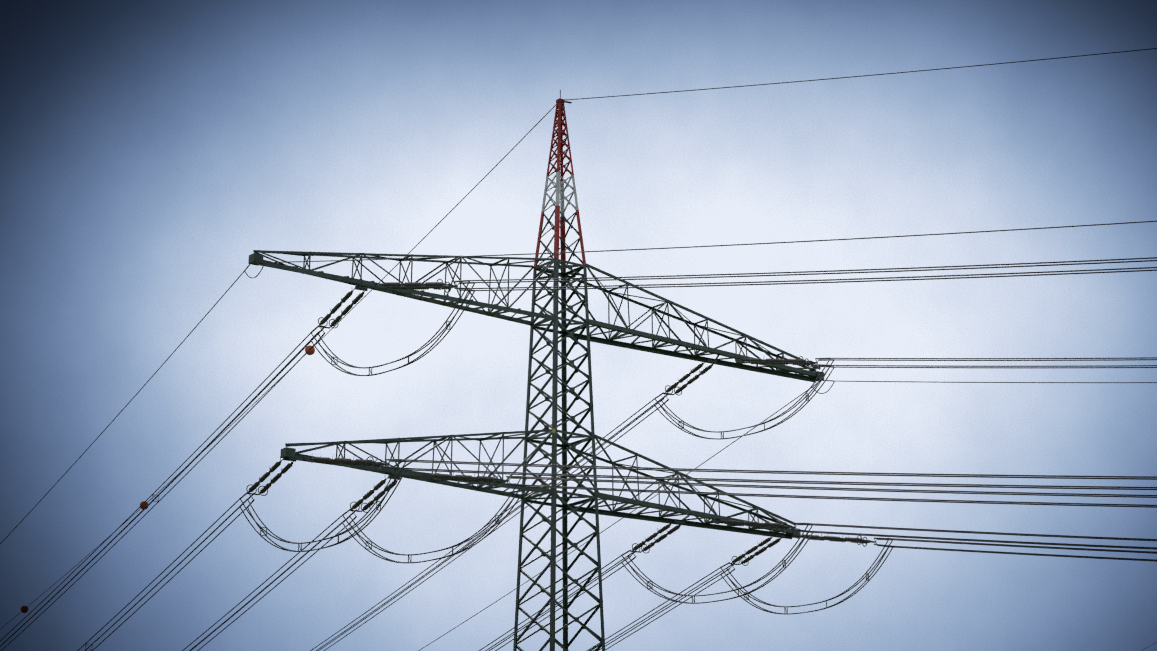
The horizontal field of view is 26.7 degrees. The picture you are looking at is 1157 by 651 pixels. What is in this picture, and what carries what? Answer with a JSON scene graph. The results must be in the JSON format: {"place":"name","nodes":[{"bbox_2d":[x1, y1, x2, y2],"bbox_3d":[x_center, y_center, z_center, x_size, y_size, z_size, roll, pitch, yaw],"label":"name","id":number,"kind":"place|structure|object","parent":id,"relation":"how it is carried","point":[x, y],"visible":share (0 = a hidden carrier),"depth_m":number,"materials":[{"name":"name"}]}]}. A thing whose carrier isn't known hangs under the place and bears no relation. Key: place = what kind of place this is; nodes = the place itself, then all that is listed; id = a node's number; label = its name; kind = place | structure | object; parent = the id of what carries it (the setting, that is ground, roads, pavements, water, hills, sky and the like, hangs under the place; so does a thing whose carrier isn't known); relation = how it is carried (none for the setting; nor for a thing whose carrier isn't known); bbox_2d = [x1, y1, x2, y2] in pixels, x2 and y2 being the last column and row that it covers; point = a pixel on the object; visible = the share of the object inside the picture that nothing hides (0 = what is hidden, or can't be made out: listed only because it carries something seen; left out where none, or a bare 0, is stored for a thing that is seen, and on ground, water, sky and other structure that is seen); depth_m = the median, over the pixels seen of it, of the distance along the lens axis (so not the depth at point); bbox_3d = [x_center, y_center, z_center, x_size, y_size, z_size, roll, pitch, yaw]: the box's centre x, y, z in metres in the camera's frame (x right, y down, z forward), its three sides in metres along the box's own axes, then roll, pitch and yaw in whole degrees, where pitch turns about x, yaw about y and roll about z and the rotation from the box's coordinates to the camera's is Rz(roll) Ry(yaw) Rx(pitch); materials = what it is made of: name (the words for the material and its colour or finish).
{"place":"outdoors","nodes":[
{"label":"outdoors","id":0,"kind":"place"},
{"bbox_2d":[0,0,1156,650],"label":"sky","id":1,"kind":"structure","parent":0,"point":[148,148],"materials":[{"name":"blue"}]},
{"label":"ground","id":2,"kind":"structure","parent":0,"visible":0},
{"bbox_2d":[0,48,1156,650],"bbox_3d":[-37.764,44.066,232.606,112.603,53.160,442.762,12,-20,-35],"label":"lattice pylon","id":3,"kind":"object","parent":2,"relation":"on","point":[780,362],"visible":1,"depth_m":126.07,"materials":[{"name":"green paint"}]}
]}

